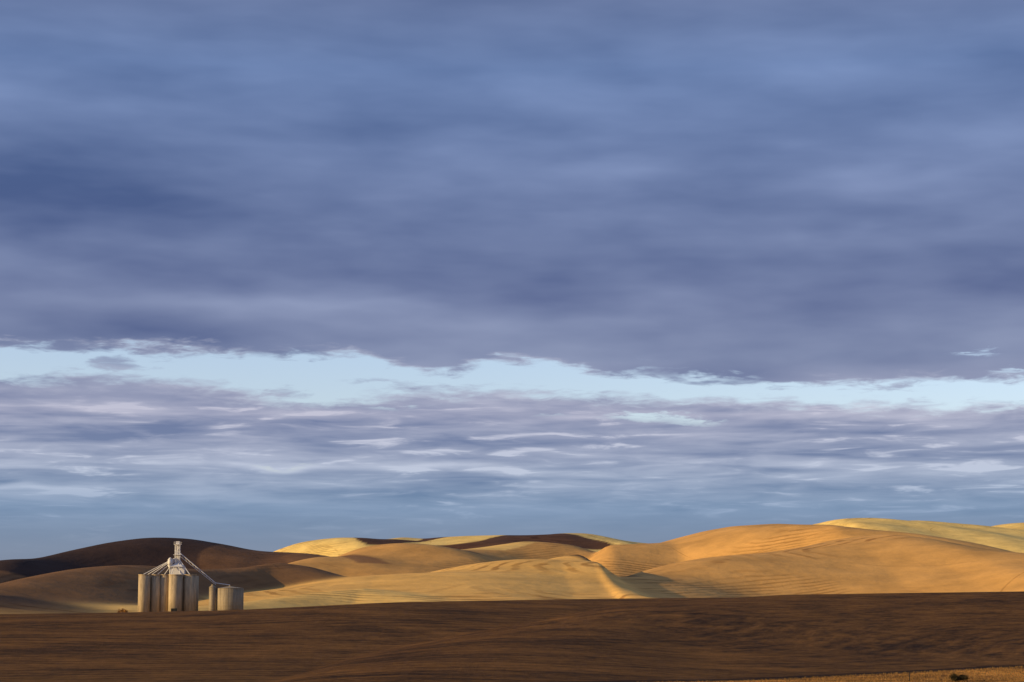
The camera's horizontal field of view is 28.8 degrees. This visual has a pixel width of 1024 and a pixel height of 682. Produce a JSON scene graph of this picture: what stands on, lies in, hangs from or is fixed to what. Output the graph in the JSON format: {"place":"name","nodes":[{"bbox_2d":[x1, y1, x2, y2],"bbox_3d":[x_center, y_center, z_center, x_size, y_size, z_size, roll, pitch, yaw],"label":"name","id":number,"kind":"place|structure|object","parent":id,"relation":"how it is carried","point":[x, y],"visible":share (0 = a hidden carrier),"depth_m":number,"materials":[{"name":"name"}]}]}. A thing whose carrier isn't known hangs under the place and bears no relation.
{"place":"outdoors","nodes":[
{"label":"outdoors","id":0,"kind":"place"},
{"bbox_2d":[160,575,168,611],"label":"silo","id":1,"kind":"object","parent":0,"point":[164,588],"visible":0.65,"depth_m":992.45,"materials":[{"name":"concrete"}]},
{"bbox_2d":[0,591,1023,681],"bbox_3d":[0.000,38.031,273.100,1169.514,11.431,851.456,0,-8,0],"label":"ploughed field","id":2,"kind":"structure","parent":0,"point":[760,638],"depth_m":262.02,"materials":[{"name":"soil"}]},
{"bbox_2d":[637,666,1023,681],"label":"grass verge","id":3,"kind":"object","parent":2,"relation":"on","point":[968,669],"depth_m":188.07,"materials":[{"name":"brown plant"}]},
{"bbox_2d":[948,673,969,681],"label":"shrub","id":4,"kind":"object","parent":2,"relation":"on","point":[954,677],"visible":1,"depth_m":181.66,"materials":[{"name":"green plant"}]},
{"bbox_2d":[0,518,1023,613],"bbox_3d":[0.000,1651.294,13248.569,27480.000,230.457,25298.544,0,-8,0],"label":"hills","id":5,"kind":"structure","parent":0,"point":[860,555],"depth_m":1771.18,"materials":[{"name":"yellow plant"}]},
{"bbox_2d":[138,575,150,611],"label":"silo","id":6,"kind":"object","parent":5,"relation":"on","point":[143,593],"visible":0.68,"depth_m":989.75,"materials":[{"name":"concrete"}]},
{"bbox_2d":[151,575,160,611],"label":"silo","id":7,"kind":"object","parent":5,"relation":"on","point":[155,592],"visible":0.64,"depth_m":991.81,"materials":[{"name":"concrete"}]},
{"bbox_2d":[144,558,189,573],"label":"grain chutes","id":8,"kind":"object","parent":7,"relation":"on","point":[174,559],"visible":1,"depth_m":995.11,"materials":[{"name":"white metal"}]},
{"bbox_2d":[150,576,183,611],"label":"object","id":9,"kind":"structure","parent":5,"relation":"on","point":[183,594],"depth_m":993.56,"materials":[{"name":"concrete"}]},
{"bbox_2d":[168,575,182,610],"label":"silo","id":10,"kind":"object","parent":5,"relation":"on","point":[175,595],"visible":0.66,"depth_m":988.88,"materials":[{"name":"concrete"}]},
{"bbox_2d":[168,558,172,573],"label":"cyclone hopper","id":11,"kind":"object","parent":10,"relation":"on","point":[170,562],"visible":1,"depth_m":994.29,"materials":[{"name":"white metal"}]},
{"bbox_2d":[170,567,184,574],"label":"headhouse","id":12,"kind":"structure","parent":10,"relation":"on","point":[176,570],"depth_m":994.55,"materials":[{"name":"white metal"}]},
{"bbox_2d":[171,563,183,566],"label":"headhouse roof","id":13,"kind":"structure","parent":12,"relation":"on","point":[177,565],"depth_m":994.41,"materials":[{"name":"grey metal"}]},
{"bbox_2d":[175,545,180,562],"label":"elevator tower","id":14,"kind":"structure","parent":12,"relation":"on","point":[178,556],"depth_m":996.65,"materials":[{"name":"white metal"}]},
{"bbox_2d":[180,553,228,584],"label":"transfer spout","id":15,"kind":"object","parent":14,"relation":"attached to","point":[206,576],"visible":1,"depth_m":996.74,"materials":[{"name":"white metal"}]},
{"bbox_2d":[183,575,195,610],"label":"silo","id":16,"kind":"object","parent":5,"relation":"on","point":[189,592],"visible":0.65,"depth_m":990.92,"materials":[{"name":"concrete"}]},
{"bbox_2d":[196,576,198,610],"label":"silo","id":17,"kind":"object","parent":5,"relation":"on","point":[197,585],"visible":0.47,"depth_m":998.47,"materials":[{"name":"concrete"}]},
{"bbox_2d":[209,584,215,610],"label":"grain bin","id":18,"kind":"object","parent":5,"relation":"on","point":[212,597],"visible":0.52,"depth_m":991.46,"materials":[{"name":"metal"}]},
{"bbox_2d":[216,585,243,609],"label":"grain bin","id":19,"kind":"object","parent":5,"relation":"on","point":[229,597],"visible":0.57,"depth_m":990.02,"materials":[{"name":"metal"}]},
{"bbox_2d":[0,0,1023,559],"label":"sky","id":20,"kind":"structure","parent":0,"point":[275,275],"materials":[{"name":"blue"}]}
]}

